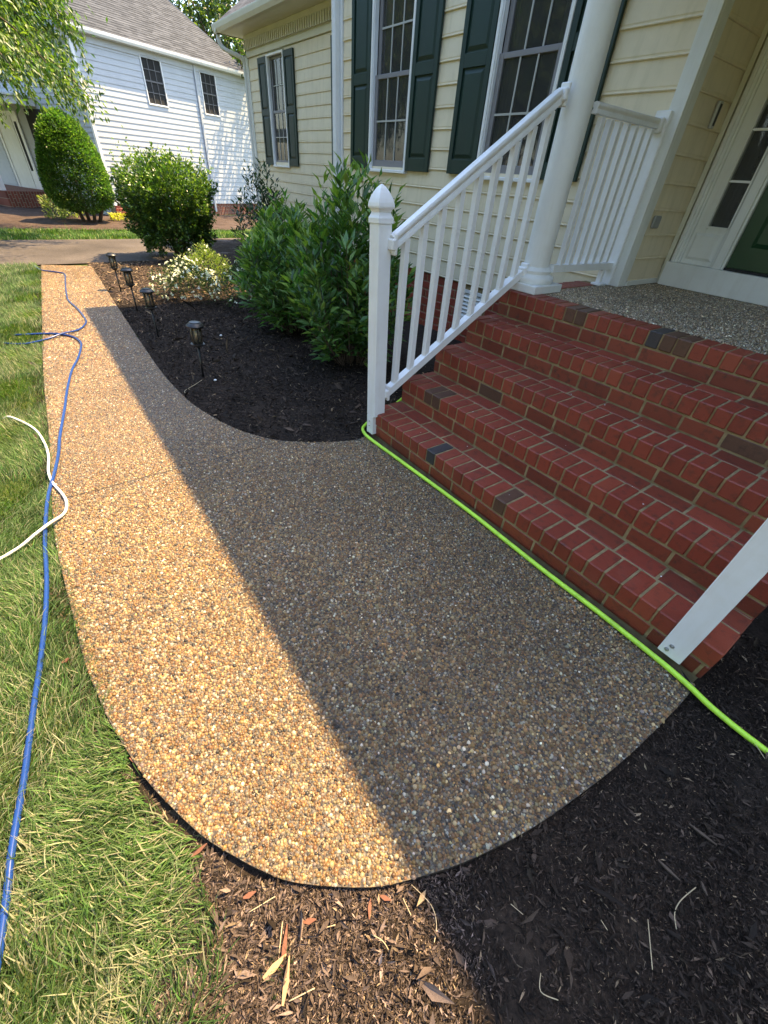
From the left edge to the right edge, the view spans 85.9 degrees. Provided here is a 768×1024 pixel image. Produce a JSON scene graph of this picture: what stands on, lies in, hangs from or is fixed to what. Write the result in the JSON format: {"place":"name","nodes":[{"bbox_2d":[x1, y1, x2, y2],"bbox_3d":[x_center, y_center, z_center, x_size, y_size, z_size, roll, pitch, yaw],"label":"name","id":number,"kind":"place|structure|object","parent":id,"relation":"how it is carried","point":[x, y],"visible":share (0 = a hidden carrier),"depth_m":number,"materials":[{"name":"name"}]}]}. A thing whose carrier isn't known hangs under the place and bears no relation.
{"place":"outdoors","nodes":[
{"label":"outdoors","id":0,"kind":"place"},
{"bbox_2d":[0,238,244,265],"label":"driveway","id":1,"kind":"structure","parent":0,"point":[64,251],"depth_m":8.39,"materials":[{"name":"concrete"}]},
{"bbox_2d":[0,226,253,239],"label":"verge grass","id":2,"kind":"structure","parent":0,"point":[58,233],"depth_m":9.90,"materials":[{"name":"green plant"}]},
{"bbox_2d":[0,205,257,1023],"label":"ground","id":3,"kind":"structure","parent":0,"point":[23,847],"depth_m":1.25,"materials":[{"name":"green plant"}]},
{"bbox_2d":[0,416,67,559],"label":"garden hose","id":4,"kind":"object","parent":3,"relation":"on","point":[32,536],"visible":0.97,"depth_m":2.31,"materials":[{"name":"white rubber"}]},
{"bbox_2d":[0,0,122,135],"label":"weeping tree","id":5,"kind":"object","parent":3,"relation":"on","point":[20,24],"visible":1,"depth_m":7.79,"materials":[{"name":"green plant"}]},
{"bbox_2d":[37,267,215,872],"bbox_3d":[-3.279,-1.530,4.040,0.404,0.001,9.503,-21,46,-28],"label":"soil edge","id":6,"kind":"object","parent":3,"relation":"on","point":[163,805],"visible":0.21,"depth_m":1.33,"materials":[{"name":"brown soil"}]},
{"bbox_2d":[28,264,253,877],"bbox_3d":[-3.289,-1.515,4.010,0.462,0.102,9.580,-21,46,-28],"label":"mulch fibre","id":7,"kind":"object","parent":6,"relation":"on","point":[173,812],"visible":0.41,"depth_m":1.36,"materials":[{"name":"brown wood"}]},
{"bbox_2d":[0,0,257,215],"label":"pale house","id":8,"kind":"structure","parent":3,"relation":"on","point":[168,72],"depth_m":13.42,"materials":[{"name":"wood"}]},
{"bbox_2d":[0,115,36,188],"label":"door","id":9,"kind":"structure","parent":8,"relation":"in","point":[10,137],"depth_m":14.19,"materials":[{"name":"paint"}]},
{"bbox_2d":[23,109,59,158],"bbox_3d":[-10.835,-11.954,13.121,1.200,1.250,0.040,23,43,21],"label":"window dark","id":10,"kind":"structure","parent":8,"relation":"in","point":[31,118],"depth_m":12.96,"materials":[{"name":"black glass"}]},
{"bbox_2d":[139,54,168,107],"bbox_3d":[-7.168,-13.411,12.859,0.055,1.080,0.710,23,43,21],"label":"window","id":11,"kind":"structure","parent":8,"relation":"in","point":[153,80],"depth_m":12.86,"materials":[{"name":"black glass"}]},
{"bbox_2d":[199,70,220,116],"bbox_3d":[-6.066,-14.529,14.343,0.055,1.080,0.670,23,43,21],"label":"window","id":12,"kind":"structure","parent":8,"relation":"in","point":[210,96],"depth_m":14.35,"materials":[{"name":"black glass"}]},
{"bbox_2d":[0,205,257,229],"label":"neighbour mulch bed","id":13,"kind":"object","parent":3,"relation":"on","point":[20,217],"visible":0.32,"depth_m":11.87,"materials":[{"name":"brown wood"}]},
{"bbox_2d":[36,194,69,217],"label":"plant","id":14,"kind":"object","parent":13,"relation":"on","point":[47,202],"visible":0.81,"depth_m":11.76,"materials":[{"name":"green plant"}]},
{"bbox_2d":[56,199,85,217],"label":"plant","id":15,"kind":"object","parent":13,"relation":"on","point":[76,214],"visible":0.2,"depth_m":12.34,"materials":[{"name":"green plant"}]},
{"bbox_2d":[33,106,114,221],"bbox_3d":[-8.402,-9.258,11.145,1.747,2.480,1.734,-22,46,-29],"label":"clipped shrub","id":16,"kind":"object","parent":13,"relation":"on","point":[52,138],"visible":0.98,"depth_m":10.75,"materials":[{"name":"green plant"}]},
{"bbox_2d":[107,212,127,220],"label":"plant","id":17,"kind":"object","parent":13,"relation":"on","point":[117,215],"visible":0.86,"depth_m":12.34,"materials":[{"name":"yellow plant"}]},
{"bbox_2d":[32,314,240,876],"bbox_3d":[-3.302,-1.508,4.018,0.426,0.026,9.524,-21,46,-28],"label":"mulch chip","id":18,"kind":"object","parent":3,"relation":"on","point":[90,728],"visible":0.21,"depth_m":1.38,"materials":[{"name":"brown wood"}]},
{"bbox_2d":[169,0,256,196],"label":"tree","id":19,"kind":"object","parent":3,"relation":"on","point":[215,10],"visible":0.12,"depth_m":17.43,"materials":[{"name":"green plant"}]},
{"bbox_2d":[231,38,244,77],"bbox_3d":[-2.292,-15.770,15.744,6.679,7.542,4.882,-5,40,-12],"label":"tree","id":20,"kind":"object","parent":3,"relation":"on","point":[241,42],"depth_m":14.54,"materials":[{"name":"green plant"}]},
{"bbox_2d":[89,239,462,441],"bbox_3d":[-2.127,-3.906,7.068,4.750,0.037,10.750,-22,46,-29],"label":"mulch bed","id":21,"kind":"object","parent":3,"relation":"on","point":[220,246],"visible":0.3,"depth_m":4.16,"materials":[{"name":"black wood"}]},
{"bbox_2d":[105,252,121,291],"bbox_3d":[-3.862,-3.423,5.952,0.146,0.552,0.146,-20,41,-31],"label":"path light","id":22,"kind":"object","parent":21,"relation":"on","point":[112,256],"visible":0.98,"depth_m":5.86,"materials":[{"name":"black plastic"}]},
{"bbox_2d":[120,267,137,310],"bbox_3d":[-3.206,-2.798,5.252,0.146,0.552,0.146,-21,40,-30],"label":"path light","id":23,"kind":"object","parent":21,"relation":"on","point":[127,270],"visible":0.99,"depth_m":5.16,"materials":[{"name":"black plastic"}]},
{"bbox_2d":[139,288,158,336],"bbox_3d":[-2.532,-2.147,4.521,0.146,0.552,0.146,-21,42,-30],"label":"path light","id":24,"kind":"object","parent":21,"relation":"on","point":[147,292],"visible":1,"depth_m":4.43,"materials":[{"name":"black plastic"}]},
{"bbox_2d":[108,137,218,260],"bbox_3d":[-4.161,-5.962,7.957,1.924,1.849,1.887,-2,40,-9],"label":"holly bush","id":25,"kind":"object","parent":21,"relation":"on","point":[148,188],"visible":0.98,"depth_m":7.59,"materials":[{"name":"green plant"}]},
{"bbox_2d":[145,254,224,303],"bbox_3d":[-2.837,-3.340,5.862,1.104,0.526,1.230,-22,46,-29],"label":"flowering shrub","id":26,"kind":"object","parent":21,"relation":"on","point":[173,278],"visible":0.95,"depth_m":5.79,"materials":[{"name":"white plant"}]},
{"bbox_2d":[186,320,204,376],"bbox_3d":[-1.669,-1.431,3.728,0.146,0.552,0.146,-20,46,-31],"label":"path light","id":27,"kind":"object","parent":21,"relation":"on","point":[196,326],"visible":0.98,"depth_m":3.63,"materials":[{"name":"black plastic"}]},
{"bbox_2d":[173,240,233,282],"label":"flowering shrub","id":28,"kind":"object","parent":21,"relation":"on","point":[204,246],"visible":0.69,"depth_m":6.54,"materials":[{"name":"green plant"}]},
{"bbox_2d":[205,259,260,307],"bbox_3d":[-1.935,-3.210,5.745,0.964,0.587,1.080,-22,46,-29],"label":"flowering shrub","id":29,"kind":"object","parent":21,"relation":"on","point":[226,277],"visible":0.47,"depth_m":5.64,"materials":[{"name":"green plant"}]},
{"bbox_2d":[230,158,286,246],"bbox_3d":[-2.223,-5.427,7.585,1.190,1.695,1.212,-22,46,-29],"label":"laurel shrub","id":30,"kind":"object","parent":21,"relation":"on","point":[264,194],"visible":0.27,"depth_m":7.38,"materials":[{"name":"green plant"}]},
{"bbox_2d":[116,294,402,441],"bbox_3d":[-1.533,-1.857,4.556,2.050,0.288,4.772,-22,46,-29],"label":"mulch fibre","id":31,"kind":"object","parent":21,"relation":"on","point":[240,375],"visible":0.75,"depth_m":4.15,"materials":[{"name":"black wood"}]},
{"bbox_2d":[237,186,310,290],"bbox_3d":[-1.450,-3.765,5.878,1.362,1.375,1.400,-22,46,-29],"label":"laurel shrub","id":32,"kind":"object","parent":21,"relation":"on","point":[272,216],"visible":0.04,"depth_m":5.66,"materials":[{"name":"green plant"}]},
{"bbox_2d":[228,186,335,332],"bbox_3d":[-1.095,-2.820,4.708,1.308,1.433,1.317,-22,46,-29],"label":"laurel shrub","id":33,"kind":"object","parent":21,"relation":"on","point":[269,239],"visible":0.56,"depth_m":4.52,"materials":[{"name":"green plant"}]},
{"bbox_2d":[277,148,415,366],"bbox_3d":[-0.339,-2.249,3.844,1.301,1.735,1.380,-22,46,-29],"label":"laurel shrub","id":34,"kind":"object","parent":21,"relation":"on","point":[347,327],"visible":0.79,"depth_m":3.67,"materials":[{"name":"green plant"}]},
{"bbox_2d":[158,606,767,1023],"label":"mulch bed","id":35,"kind":"object","parent":3,"relation":"on","point":[761,634],"visible":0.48,"depth_m":1.18,"materials":[{"name":"brown wood"}]},
{"bbox_2d":[139,839,496,1023],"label":"mulch fibre","id":36,"kind":"object","parent":35,"relation":"on","point":[434,993],"visible":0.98,"depth_m":1.06,"materials":[{"name":"brown wood"}]},
{"bbox_2d":[191,843,206,856],"bbox_3d":[-0.536,0.984,1.198,0.046,0.012,0.012,-22,46,-29],"label":"bark chip","id":37,"kind":"object","parent":36,"relation":"on","point":[198,851],"visible":1,"depth_m":1.20,"materials":[{"name":"orange wood"}]},
{"bbox_2d":[243,891,255,898],"bbox_3d":[-0.370,1.054,1.135,0.035,0.012,0.014,-22,46,-29],"label":"bark chip","id":38,"kind":"object","parent":36,"relation":"on","point":[249,895],"visible":1,"depth_m":1.13,"materials":[{"name":"orange wood"}]},
{"bbox_2d":[263,954,285,979],"bbox_3d":[-0.273,1.141,1.035,0.064,0.012,0.016,-22,46,-29],"label":"wood splinter","id":39,"kind":"object","parent":36,"relation":"on","point":[273,968],"visible":1,"depth_m":1.03,"materials":[{"name":"beige wood"}]},
{"bbox_2d":[261,945,294,999],"bbox_3d":[-0.262,1.137,1.024,0.103,0.076,0.082,-22,46,-29],"label":"mulch fibre","id":40,"kind":"object","parent":36,"relation":"on","point":[282,971],"visible":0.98,"depth_m":1.03,"materials":[{"name":"brown wood"}]},
{"bbox_2d":[281,924,287,967],"bbox_3d":[-0.256,1.120,1.065,0.012,0.012,0.078,6,39,2],"label":"wood splinter","id":41,"kind":"object","parent":36,"relation":"on","point":[284,947],"visible":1,"depth_m":1.06,"materials":[{"name":"orange wood"}]},
{"bbox_2d":[282,956,289,1005],"bbox_3d":[-0.240,1.155,1.017,0.014,0.012,0.082,8,39,4],"label":"wood splinter","id":42,"kind":"object","parent":36,"relation":"on","point":[285,988],"visible":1,"depth_m":1.01,"materials":[{"name":"beige wood"}]},
{"bbox_2d":[289,988,314,1001],"bbox_3d":[-0.199,1.172,1.000,0.064,0.008,0.002,-10,41,-17],"label":"straw","id":43,"kind":"object","parent":36,"relation":"on","point":[301,994],"visible":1,"depth_m":1.00,"materials":[{"name":"beige plant"}]},
{"bbox_2d":[303,918,315,924],"bbox_3d":[-0.199,1.095,1.102,0.034,0.012,0.014,7,39,2],"label":"bark chip","id":44,"kind":"object","parent":36,"relation":"on","point":[308,921],"visible":1,"depth_m":1.10,"materials":[{"name":"orange wood"}]},
{"bbox_2d":[368,898,370,919],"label":"bark chip","id":45,"kind":"object","parent":36,"relation":"on","point":[369,908],"visible":1,"depth_m":1.13,"materials":[{"name":"orange wood"}]},
{"bbox_2d":[380,895,390,900],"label":"bark chip","id":46,"kind":"object","parent":36,"relation":"on","point":[384,897],"visible":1,"depth_m":1.15,"materials":[{"name":"orange wood"}]},
{"bbox_2d":[412,885,436,942],"bbox_3d":[0.118,1.093,1.133,0.031,0.012,0.127,-14,43,-22],"label":"straw","id":47,"kind":"object","parent":36,"relation":"on","point":[434,913],"visible":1,"depth_m":1.13,"materials":[{"name":"beige plant"}]},
{"bbox_2d":[150,851,497,1023],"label":"dry mulch chip","id":48,"kind":"object","parent":35,"relation":"on","point":[463,868],"visible":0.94,"depth_m":1.07,"materials":[{"name":"brown wood"}]},
{"bbox_2d":[150,632,767,1023],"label":"mulch fibre","id":49,"kind":"object","parent":35,"relation":"on","point":[647,998],"visible":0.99,"depth_m":1.17,"materials":[{"name":"brown wood"}]},
{"bbox_2d":[539,973,557,1000],"bbox_3d":[0.406,1.199,1.032,0.029,0.012,0.057,-22,46,-29],"label":"straw","id":50,"kind":"object","parent":49,"relation":"on","point":[543,993],"visible":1,"depth_m":1.03,"materials":[{"name":"beige plant"}]},
{"bbox_2d":[647,919,652,969],"bbox_3d":[0.715,1.160,1.107,0.002,0.008,0.102,17,41,15],"label":"straw","id":51,"kind":"object","parent":49,"relation":"on","point":[650,945],"visible":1,"depth_m":1.10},
{"bbox_2d":[700,881,707,895],"bbox_3d":[0.936,1.102,1.208,0.009,0.012,0.032,15,40,12],"label":"bark chip","id":52,"kind":"object","parent":49,"relation":"on","point":[704,889],"visible":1,"depth_m":1.21,"materials":[{"name":"grey wood"}]},
{"bbox_2d":[361,397,767,753],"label":"garden hose","id":53,"kind":"object","parent":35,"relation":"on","point":[708,704],"visible":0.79,"depth_m":1.93,"materials":[{"name":"green rubber"}]},
{"bbox_2d":[657,859,679,880],"bbox_3d":[0.853,1.073,1.235,0.009,0.012,0.063,-22,46,-29],"label":"bark chip","id":54,"kind":"object","parent":35,"relation":"on","point":[666,868],"visible":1,"depth_m":1.23,"materials":[{"name":"grey wood"}]},
{"bbox_2d":[674,887,695,928],"bbox_3d":[0.853,1.118,1.176,0.139,0.013,0.022,-25,48,-31],"label":"straw","id":55,"kind":"object","parent":35,"relation":"on","point":[678,904],"visible":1,"depth_m":1.18,"materials":[{"name":"beige plant"}]},
{"bbox_2d":[688,823,716,844],"bbox_3d":[1.012,1.025,1.310,0.009,0.012,0.077,-26,48,-32],"label":"bark chip","id":56,"kind":"object","parent":35,"relation":"on","point":[702,834],"visible":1,"depth_m":1.31,"materials":[{"name":"grey wood"}]},
{"bbox_2d":[211,0,767,342],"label":"yellow house","id":57,"kind":"structure","parent":3,"relation":"on","point":[425,101],"depth_m":3.95,"materials":[{"name":"beige"}]},
{"bbox_2d":[265,49,290,167],"bbox_3d":[-1.981,-8.526,8.861,0.680,1.755,0.810,-22,46,-29],"label":"window","id":58,"kind":"structure","parent":57,"relation":"in","point":[274,64],"depth_m":8.84,"materials":[{"name":"white glass"}]},
{"bbox_2d":[368,0,416,173],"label":"window","id":59,"kind":"structure","parent":57,"relation":"in","point":[393,21],"depth_m":5.01,"materials":[{"name":"grey glass"}]},
{"bbox_2d":[477,0,576,182],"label":"window","id":60,"kind":"structure","parent":57,"relation":"in","point":[531,39],"depth_m":3.85,"materials":[{"name":"grey glass"}]},
{"bbox_2d":[544,281,767,354],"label":"porch floor","id":61,"kind":"structure","parent":57,"relation":"attached to","point":[725,311],"depth_m":3.02,"materials":[{"name":"grey concrete"}]},
{"bbox_2d":[549,101,672,285],"bbox_3d":[1.639,-2.309,3.098,0.858,1.107,0.110,-22,46,-29],"label":"porch railing","id":62,"kind":"object","parent":61,"relation":"on","point":[658,123],"visible":0.99,"depth_m":3.05,"materials":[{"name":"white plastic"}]},
{"bbox_2d":[650,216,661,228],"bbox_3d":[2.234,-2.379,3.384,0.105,0.085,0.021,-22,46,-29],"label":"outlet cover","id":63,"kind":"object","parent":57,"relation":"attached to","point":[656,222],"visible":1,"depth_m":3.37,"materials":[{"name":"grey plastic"}]},
{"bbox_2d":[707,101,723,128],"bbox_3d":[2.486,-2.973,3.088,0.056,0.150,0.026,-22,46,-29],"label":"doorbell","id":64,"kind":"object","parent":57,"relation":"attached to","point":[717,110],"visible":1,"depth_m":3.08,"materials":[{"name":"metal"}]},
{"bbox_2d":[726,185,767,273],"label":"front door","id":65,"kind":"structure","parent":57,"relation":"in","point":[750,253],"depth_m":3.31,"materials":[{"name":"green wood"}]},
{"bbox_2d":[369,281,767,682],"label":"brick steps","id":66,"kind":"structure","parent":3,"relation":"on","point":[685,516],"depth_m":2.29,"materials":[{"name":"red brick"}]},
{"bbox_2d":[367,82,571,434],"bbox_3d":[0.488,-1.623,2.844,1.369,2.033,0.165,-22,46,-29],"label":"stair railing","id":67,"kind":"object","parent":66,"relation":"on","point":[386,242],"visible":0.99,"depth_m":2.66,"materials":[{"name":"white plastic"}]},
{"bbox_2d":[505,0,621,294],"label":"porch column","id":68,"kind":"structure","parent":66,"relation":"on","point":[594,40],"depth_m":2.65,"materials":[{"name":"paint"}]},
{"bbox_2d":[658,518,767,663],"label":"newel post","id":69,"kind":"object","parent":66,"relation":"attached to","point":[739,577],"visible":1,"depth_m":1.51,"materials":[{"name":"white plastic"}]},
{"bbox_2d":[87,259,264,302],"bbox_3d":[-3.486,-4.081,7.123,2.595,0.095,3.161,-22,46,-29],"label":"mulch chip","id":70,"kind":"object","parent":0,"point":[130,266],"visible":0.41,"depth_m":6.66,"materials":[{"name":"brown wood"}]},
{"bbox_2d":[173,0,237,47],"label":"sky","id":71,"kind":"structure","parent":0,"point":[174,0],"materials":[{"name":"white"}]},
{"bbox_2d":[41,265,695,889],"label":"walkway","id":72,"kind":"structure","parent":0,"point":[361,663],"depth_m":1.75,"materials":[{"name":"beige concrete"}]},
{"bbox_2d":[0,333,81,970],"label":"garden hose","id":73,"kind":"object","parent":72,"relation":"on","point":[14,833],"visible":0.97,"depth_m":1.45,"materials":[{"name":"blue rubber"}]},
{"bbox_2d":[4,265,86,344],"bbox_3d":[-4.596,-3.063,5.734,0.751,0.058,4.558,-17,44,-25],"label":"garden hose","id":74,"kind":"object","parent":72,"relation":"on","point":[51,337],"visible":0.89,"depth_m":4.62,"materials":[{"name":"blue rubber"}]}
]}

